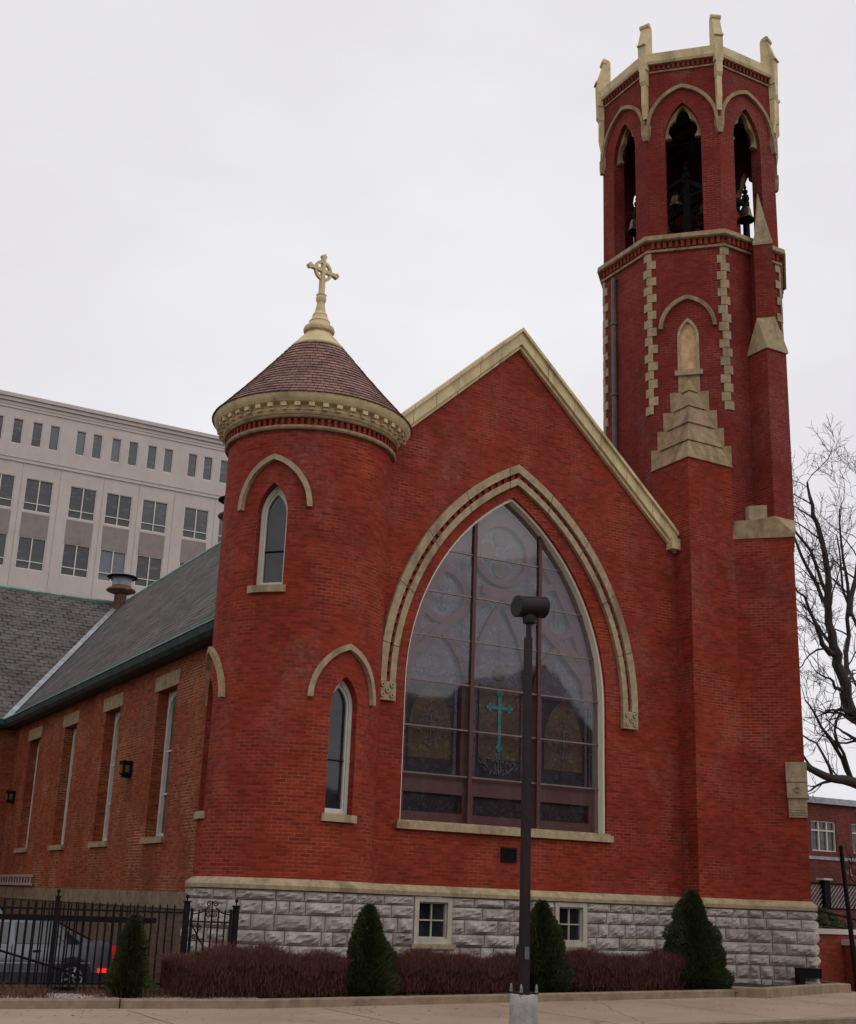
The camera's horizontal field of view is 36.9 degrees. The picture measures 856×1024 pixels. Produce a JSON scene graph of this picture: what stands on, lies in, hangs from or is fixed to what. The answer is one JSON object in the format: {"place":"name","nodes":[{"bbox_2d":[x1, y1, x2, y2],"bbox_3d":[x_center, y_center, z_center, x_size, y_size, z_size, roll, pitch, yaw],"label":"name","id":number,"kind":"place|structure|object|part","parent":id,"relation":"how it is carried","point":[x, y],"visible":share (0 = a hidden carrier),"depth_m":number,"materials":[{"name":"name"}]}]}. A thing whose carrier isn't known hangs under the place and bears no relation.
{"place":"outdoors","nodes":[
{"label":"outdoors","id":0,"kind":"place"},
{"bbox_2d":[0,920,115,982],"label":"parked car","id":1,"kind":"object","parent":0,"point":[32,966],"visible":0.33,"depth_m":25.25,"materials":[{"name":"silver metal"}]},
{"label":"side window","id":2,"kind":"part","parent":1,"relation":"part of","materials":[{"name":"grey glass"}]},
{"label":"side window","id":3,"kind":"part","parent":1,"relation":"part of","materials":[{"name":"grey glass"}]},
{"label":"side window","id":4,"kind":"part","parent":1,"relation":"part of","materials":[{"name":"grey glass"}]},
{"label":"rear window","id":5,"kind":"part","parent":1,"relation":"part of","materials":[{"name":"black glass"}]},
{"bbox_2d":[0,982,787,998],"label":"planting bed","id":6,"kind":"object","parent":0,"point":[740,984],"visible":0.15,"depth_m":22.25,"materials":[{"name":"brown soil"}]},
{"bbox_2d":[0,982,198,997],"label":"dead grass","id":7,"kind":"structure","parent":6,"relation":"on","point":[23,992],"depth_m":19.27,"materials":[{"name":"brown plant"}]},
{"bbox_2d":[0,993,258,998],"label":"gravel","id":8,"kind":"structure","parent":6,"relation":"on","point":[90,996],"depth_m":19.68,"materials":[{"name":"grey gravel"}]},
{"bbox_2d":[103,911,159,997],"bbox_3d":[-4.498,6.864,19.807,0.898,1.343,0.810,11,-19,-27],"label":"evergreen shrub","id":9,"kind":"object","parent":6,"relation":"on","point":[128,970],"visible":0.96,"depth_m":19.63,"materials":[{"name":"green plant"}]},
{"bbox_2d":[151,939,353,998],"bbox_3d":[-2.788,7.430,20.826,3.602,0.952,1.577,11,-19,-27],"label":"hedge","id":10,"kind":"object","parent":6,"relation":"on","point":[232,969],"visible":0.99,"depth_m":20.44,"materials":[{"name":"brown plant"}]},
{"bbox_2d":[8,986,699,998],"bbox_3d":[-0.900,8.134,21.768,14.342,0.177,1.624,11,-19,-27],"label":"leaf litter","id":11,"kind":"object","parent":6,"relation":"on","point":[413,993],"visible":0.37,"depth_m":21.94,"materials":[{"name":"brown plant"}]},
{"bbox_2d":[333,902,401,996],"bbox_3d":[-1.059,7.409,21.692,1.162,1.573,1.161,-8,-20,29],"label":"evergreen shrub","id":12,"kind":"object","parent":6,"relation":"on","point":[370,951],"visible":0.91,"depth_m":21.42,"materials":[{"name":"green plant"}]},
{"bbox_2d":[388,945,532,994],"bbox_3d":[0.459,8.082,22.605,3.317,0.857,1.476,11,-19,-27],"label":"hedge","id":13,"kind":"object","parent":6,"relation":"on","point":[452,972],"visible":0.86,"depth_m":22.23,"materials":[{"name":"brown plant"}]},
{"bbox_2d":[514,899,574,992],"bbox_3d":[2.110,7.925,23.395,1.169,1.693,1.405,2,-17,1],"label":"evergreen shrub","id":14,"kind":"object","parent":6,"relation":"on","point":[547,946],"visible":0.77,"depth_m":23.05,"materials":[{"name":"green plant"}]},
{"bbox_2d":[547,946,696,991],"bbox_3d":[3.574,8.643,24.275,3.650,0.868,1.499,11,-19,-27],"label":"hedge","id":15,"kind":"object","parent":6,"relation":"on","point":[594,970],"visible":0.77,"depth_m":23.91,"materials":[{"name":"brown plant"}]},
{"bbox_2d":[661,889,735,989],"bbox_3d":[5.197,8.415,25.243,1.428,1.940,1.544,11,-19,-27],"label":"evergreen shrub","id":16,"kind":"object","parent":6,"relation":"on","point":[707,966],"visible":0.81,"depth_m":24.86,"materials":[{"name":"green plant"}]},
{"bbox_2d":[794,967,822,984],"bbox_3d":[7.949,9.760,26.801,0.533,0.436,0.331,0,-17,6],"label":"utility box","id":17,"kind":"object","parent":6,"relation":"on","point":[801,974],"visible":0.77,"depth_m":26.70,"materials":[{"name":"black metal"}]},
{"bbox_2d":[3,996,834,1020],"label":"fallen leaves","id":18,"kind":"object","parent":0,"point":[438,1008],"visible":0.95,"depth_m":19.61,"materials":[{"name":"brown plant"}]},
{"bbox_2d":[0,991,855,1023],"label":"pavement","id":19,"kind":"structure","parent":0,"point":[655,1011],"depth_m":19.59,"materials":[{"name":"concrete"}]},
{"bbox_2d":[0,901,156,990],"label":"sliding gate","id":20,"kind":"structure","parent":19,"relation":"on","point":[63,917],"depth_m":20.84,"materials":[{"name":"black metal"}]},
{"bbox_2d":[0,889,183,991],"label":"iron fence","id":21,"kind":"object","parent":19,"relation":"on","point":[49,982],"visible":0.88,"depth_m":20.23,"materials":[{"name":"black metal"}]},
{"bbox_2d":[180,894,240,954],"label":"iron gate","id":22,"kind":"structure","parent":19,"relation":"on","point":[233,923],"depth_m":21.38,"materials":[{"name":"black metal"}]},
{"bbox_2d":[0,989,734,1008],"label":"garden kerb","id":23,"kind":"structure","parent":19,"relation":"on","point":[88,1003],"depth_m":20.25,"materials":[{"name":"concrete"}]},
{"bbox_2d":[732,981,850,997],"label":"planter kerb","id":24,"kind":"structure","parent":19,"relation":"on","point":[825,987],"depth_m":25.01,"materials":[{"name":"concrete"}]},
{"bbox_2d":[815,928,855,982],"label":"garden wall","id":25,"kind":"structure","parent":19,"relation":"on","point":[830,955],"depth_m":29.04,"materials":[{"name":"brick"}]},
{"bbox_2d":[839,845,855,991],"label":"utility pole","id":26,"kind":"object","parent":19,"relation":"on","point":[849,919],"visible":0.99,"depth_m":28.68,"materials":[{"name":"black metal"}]},
{"bbox_2d":[841,939,855,990],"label":"brick pier","id":27,"kind":"structure","parent":19,"relation":"on","point":[849,978],"depth_m":29.04,"materials":[{"name":"brick"}]},
{"bbox_2d":[0,0,855,800],"label":"sky","id":28,"kind":"structure","parent":0,"point":[173,173],"materials":[{"name":"white"}]},
{"bbox_2d":[568,902,855,939],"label":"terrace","id":29,"kind":"structure","parent":0,"point":[843,913],"depth_m":42.96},
{"bbox_2d":[791,412,855,826],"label":"bare tree","id":30,"kind":"object","parent":29,"relation":"on","point":[844,677],"visible":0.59,"depth_m":48.71,"materials":[{"name":"brown plant"}]},
{"bbox_2d":[795,489,855,747],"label":"bare tree","id":31,"kind":"object","parent":29,"relation":"on","point":[853,616],"visible":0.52,"depth_m":60.46,"materials":[{"name":"brown plant"}]},
{"bbox_2d":[810,878,855,910],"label":"lattice fence","id":32,"kind":"object","parent":29,"relation":"on","point":[825,890],"visible":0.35,"depth_m":43.00,"materials":[{"name":"wood"}]},
{"bbox_2d":[831,824,855,883],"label":"tree","id":33,"kind":"object","parent":29,"relation":"on","point":[850,877],"visible":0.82,"depth_m":60.39,"materials":[{"name":"brown plant"}]},
{"label":"ground","id":34,"kind":"structure","parent":0,"visible":0},
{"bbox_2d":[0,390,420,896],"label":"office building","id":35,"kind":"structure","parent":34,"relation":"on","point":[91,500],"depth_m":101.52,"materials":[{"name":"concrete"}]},
{"bbox_2d":[0,415,3,439],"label":"window","id":36,"kind":"structure","parent":35,"relation":"in","point":[1,416],"depth_m":99.22,"materials":[{"name":"glass"}]},
{"bbox_2d":[0,533,7,565],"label":"window","id":37,"kind":"structure","parent":35,"relation":"in","point":[3,537],"depth_m":97.04,"materials":[{"name":"glass"}]},
{"bbox_2d":[0,473,14,507],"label":"window","id":38,"kind":"structure","parent":35,"relation":"in","point":[7,481],"depth_m":98.21,"materials":[{"name":"glass"}]},
{"bbox_2d":[11,418,23,443],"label":"window","id":39,"kind":"structure","parent":35,"relation":"in","point":[17,429],"depth_m":99.71,"materials":[{"name":"glass"}]},
{"bbox_2d":[15,536,45,571],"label":"window","id":40,"kind":"structure","parent":35,"relation":"in","point":[30,553],"depth_m":97.95,"materials":[{"name":"glass"}]},
{"bbox_2d":[30,422,42,447],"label":"window","id":41,"kind":"structure","parent":35,"relation":"in","point":[37,429],"depth_m":100.39,"materials":[{"name":"glass"}]},
{"bbox_2d":[22,478,53,513],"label":"window","id":42,"kind":"structure","parent":35,"relation":"in","point":[38,493],"depth_m":99.30,"materials":[{"name":"glass"}]},
{"bbox_2d":[48,425,60,451],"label":"window","id":43,"kind":"structure","parent":35,"relation":"in","point":[54,435],"depth_m":101.01,"materials":[{"name":"glass"}]},
{"bbox_2d":[60,543,89,578],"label":"window","id":44,"kind":"structure","parent":35,"relation":"in","point":[75,558],"depth_m":99.51,"materials":[{"name":"glass"}]},
{"bbox_2d":[74,431,86,456],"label":"window","id":45,"kind":"structure","parent":35,"relation":"in","point":[80,443],"depth_m":101.97,"materials":[{"name":"glass"}]},
{"bbox_2d":[67,486,96,521],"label":"window","id":46,"kind":"structure","parent":35,"relation":"in","point":[82,501],"depth_m":100.86,"materials":[{"name":"glass"}]},
{"bbox_2d":[91,434,102,459],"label":"window","id":47,"kind":"structure","parent":35,"relation":"in","point":[97,439],"depth_m":102.60,"materials":[{"name":"glass"}]},
{"bbox_2d":[97,549,126,581],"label":"window","id":48,"kind":"structure","parent":35,"relation":"in","point":[110,562],"depth_m":100.83,"materials":[{"name":"glass"}]},
{"bbox_2d":[110,438,121,462],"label":"window","id":49,"kind":"structure","parent":35,"relation":"in","point":[116,443],"depth_m":103.30,"materials":[{"name":"glass"}]},
{"bbox_2d":[103,493,132,527],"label":"window","id":50,"kind":"structure","parent":35,"relation":"in","point":[118,507],"depth_m":102.20,"materials":[{"name":"glass"}]},
{"bbox_2d":[127,441,138,466],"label":"window","id":51,"kind":"structure","parent":35,"relation":"in","point":[133,446],"depth_m":103.93,"materials":[{"name":"glass"}]},
{"bbox_2d":[134,555,162,586],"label":"window","id":52,"kind":"structure","parent":35,"relation":"in","point":[148,569],"depth_m":102.20,"materials":[{"name":"glass"}]},
{"bbox_2d":[146,445,156,469],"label":"window","id":53,"kind":"structure","parent":35,"relation":"in","point":[152,450],"depth_m":104.65,"materials":[{"name":"glass"}]},
{"bbox_2d":[140,499,167,533],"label":"window","id":54,"kind":"structure","parent":35,"relation":"in","point":[154,514],"depth_m":103.55,"materials":[{"name":"glass"}]},
{"bbox_2d":[162,448,173,472],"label":"window","id":55,"kind":"structure","parent":35,"relation":"in","point":[168,453],"depth_m":105.29,"materials":[{"name":"glass"}]},
{"bbox_2d":[186,453,197,477],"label":"window","id":56,"kind":"structure","parent":35,"relation":"in","point":[192,458],"depth_m":106.24,"materials":[{"name":"glass"}]},
{"bbox_2d":[182,507,208,540],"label":"window","id":57,"kind":"structure","parent":35,"relation":"in","point":[195,522],"depth_m":105.16,"materials":[{"name":"glass"}]},
{"bbox_2d":[202,456,212,480],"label":"window","id":58,"kind":"structure","parent":35,"relation":"in","point":[208,462],"depth_m":106.87,"materials":[{"name":"glass"}]},
{"bbox_2d":[217,519,222,542],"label":"window","id":59,"kind":"structure","parent":35,"relation":"in","point":[220,524],"depth_m":106.06,"materials":[{"name":"glass"}]},
{"bbox_2d":[219,460,227,483],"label":"window","id":60,"kind":"structure","parent":35,"relation":"in","point":[223,464],"depth_m":107.52,"materials":[{"name":"glass"}]},
{"bbox_2d":[0,14,820,990],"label":"church","id":61,"kind":"structure","parent":34,"relation":"on","point":[296,694],"depth_m":28.18,"materials":[{"name":"brick"}]},
{"bbox_2d":[5,790,15,802],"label":"wall lamp","id":62,"kind":"object","parent":61,"relation":"attached to","point":[10,796],"visible":1,"depth_m":42.52,"materials":[{"name":"black metal"}]},
{"bbox_2d":[0,874,32,884],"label":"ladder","id":63,"kind":"object","parent":61,"relation":"attached to","point":[16,876],"visible":1,"depth_m":39.76,"materials":[{"name":"metal"}]},
{"bbox_2d":[13,725,42,852],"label":"nave window","id":64,"kind":"structure","parent":61,"relation":"in","point":[35,733],"depth_m":41.35,"materials":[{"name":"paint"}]},
{"bbox_2d":[47,710,80,850],"bbox_3d":[-10.397,7.814,37.266,0.460,3.900,1.800,11,-19,-27],"label":"nave window","id":65,"kind":"structure","parent":61,"relation":"in","point":[73,718],"depth_m":37.63,"materials":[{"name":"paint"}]},
{"bbox_2d":[87,692,124,847],"bbox_3d":[-8.264,6.777,33.619,0.460,3.900,1.800,11,-19,-27],"label":"nave window","id":66,"kind":"structure","parent":61,"relation":"in","point":[116,701],"depth_m":34.02,"materials":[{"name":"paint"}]},
{"bbox_2d":[106,573,137,610],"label":"roof ventilator","id":67,"kind":"object","parent":61,"relation":"on","point":[120,589],"visible":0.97,"depth_m":54.53,"materials":[{"name":"metal"}]},
{"bbox_2d":[119,760,132,777],"bbox_3d":[-7.456,6.343,31.651,0.255,0.396,0.323,11,-19,-27],"label":"wall lamp","id":68,"kind":"object","parent":61,"relation":"attached to","point":[126,768],"visible":1,"depth_m":31.54,"materials":[{"name":"black metal"}]},
{"bbox_2d":[139,668,181,843],"bbox_3d":[-6.057,5.705,29.847,0.460,3.900,1.800,11,-19,-27],"label":"nave window","id":69,"kind":"structure","parent":61,"relation":"in","point":[173,678],"depth_m":30.26,"materials":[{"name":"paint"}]},
{"bbox_2d":[194,647,224,819],"bbox_3d":[-4.147,4.229,24.673,0.425,3.290,1.586,8,-18,-18],"label":"turret window","id":70,"kind":"structure","parent":61,"relation":"in","point":[211,652],"depth_m":24.48,"materials":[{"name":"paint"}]},
{"bbox_2d":[218,495,224,520],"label":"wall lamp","id":71,"kind":"object","parent":61,"relation":"on","point":[221,499],"visible":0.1,"depth_m":43.98,"materials":[{"name":"metal"}]},
{"bbox_2d":[237,453,311,593],"bbox_3d":[-2.986,0.239,24.864,1.586,2.770,0.425,-3,-18,17],"label":"turret window","id":72,"kind":"structure","parent":61,"relation":"in","point":[275,509],"depth_m":24.92,"materials":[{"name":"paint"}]},
{"bbox_2d":[307,644,375,823],"bbox_3d":[-1.649,4.112,23.990,1.586,3.290,0.425,16,-22,-37],"label":"turret window","id":73,"kind":"structure","parent":61,"relation":"in","point":[336,796],"depth_m":24.04,"materials":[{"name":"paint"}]},
{"bbox_2d":[410,896,455,949],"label":"basement window","id":74,"kind":"structure","parent":61,"relation":"in","point":[432,920],"depth_m":24.77,"materials":[{"name":"paint"}]},
{"bbox_2d":[395,498,613,842],"bbox_3d":[1.647,3.175,27.260,5.200,7.206,0.600,11,-19,-27],"label":"great window","id":75,"kind":"structure","parent":61,"relation":"in","point":[461,772],"depth_m":27.35,"materials":[{"name":"glass"}]},
{"bbox_2d":[554,902,590,951],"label":"basement window","id":76,"kind":"structure","parent":61,"relation":"in","point":[572,917],"depth_m":26.30,"materials":[{"name":"paint"}]},
{"bbox_2d":[658,295,716,376],"bbox_3d":[6.519,-4.425,32.177,1.440,2.190,0.180,-3,-18,16],"label":"niche window","id":77,"kind":"structure","parent":61,"relation":"in","point":[688,355],"depth_m":32.15,"materials":[{"name":"beige stone"}]},
{"bbox_2d":[633,141,749,243],"bbox_3d":[7.142,-8.527,35.239,3.057,4.404,3.137,11,-19,-27],"label":"bell stand","id":78,"kind":"object","parent":61,"relation":"on","point":[689,211],"visible":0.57,"depth_m":34.99,"materials":[{"name":"black metal"}]},
{"bbox_2d":[627,215,635,236],"bbox_3d":[5.802,-8.036,35.913,0.490,0.555,0.490,11,-19,-27],"label":"bell","id":79,"kind":"object","parent":78,"relation":"hanging from","point":[630,231],"visible":0.61,"depth_m":35.87,"materials":[{"name":"brown metal"}]},
{"bbox_2d":[668,191,682,212],"bbox_3d":[6.701,-8.408,34.635,0.466,0.527,0.466,11,-19,-27],"label":"bell","id":80,"kind":"object","parent":78,"relation":"hanging from","point":[674,200],"visible":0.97,"depth_m":34.59,"materials":[{"name":"brown metal"}]},
{"bbox_2d":[694,223,700,230],"bbox_3d":[7.551,-7.833,36.222,0.564,0.638,0.564,11,-19,-27],"label":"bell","id":81,"kind":"object","parent":78,"relation":"hanging from","point":[696,228],"visible":0.16,"depth_m":36.14,"materials":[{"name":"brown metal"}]},
{"bbox_2d":[696,203,703,221],"bbox_3d":[7.560,-8.251,34.950,0.514,0.583,0.514,11,-19,-27],"label":"bell","id":82,"kind":"object","parent":78,"relation":"hanging from","point":[699,217],"visible":0.24,"depth_m":34.97,"materials":[{"name":"brown metal"}]},
{"bbox_2d":[737,203,753,224],"bbox_3d":[8.685,-8.185,35.077,0.490,0.555,0.490,11,-19,-27],"label":"bell","id":83,"kind":"object","parent":78,"relation":"hanging from","point":[745,210],"visible":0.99,"depth_m":35.00,"materials":[{"name":"brown metal"}]},
{"bbox_2d":[818,909,855,929],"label":"stair handrail","id":84,"kind":"object","parent":61,"relation":"attached to","point":[835,915],"visible":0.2,"depth_m":30.70,"materials":[{"name":"black metal"}]},
{"bbox_2d":[807,796,855,908],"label":"brick building","id":85,"kind":"structure","parent":34,"relation":"on","point":[827,818],"depth_m":63.86,"materials":[{"name":"brick"}]},
{"bbox_2d":[811,820,835,851],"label":"window","id":86,"kind":"structure","parent":85,"relation":"in","point":[822,832],"depth_m":63.84,"materials":[{"name":"paint"}]},
{"bbox_2d":[852,824,855,853],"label":"window","id":87,"kind":"structure","parent":85,"relation":"in","point":[853,825],"depth_m":64.87,"materials":[{"name":"paint"}]},
{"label":"terrace","id":88,"kind":"structure","parent":34,"relation":"on","visible":0},
{"bbox_2d":[814,906,847,928],"bbox_3d":[11.802,12.632,39.328,2.162,1.122,2.221,11,-19,-27],"label":"round bush","id":89,"kind":"object","parent":88,"relation":"on","point":[834,920],"visible":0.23,"depth_m":38.82,"materials":[{"name":"green plant"}]},
{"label":"street","id":90,"kind":"structure","parent":0,"visible":0},
{"bbox_2d":[509,595,549,1023],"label":"lamp post","id":91,"kind":"object","parent":90,"relation":"on","point":[529,610],"visible":1,"depth_m":17.52,"materials":[{"name":"metal"}]},
{"bbox_2d":[653,1016,855,1023],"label":"street kerb","id":92,"kind":"structure","parent":90,"relation":"on","point":[839,1020],"depth_m":19.75,"materials":[{"name":"concrete"}]}
]}

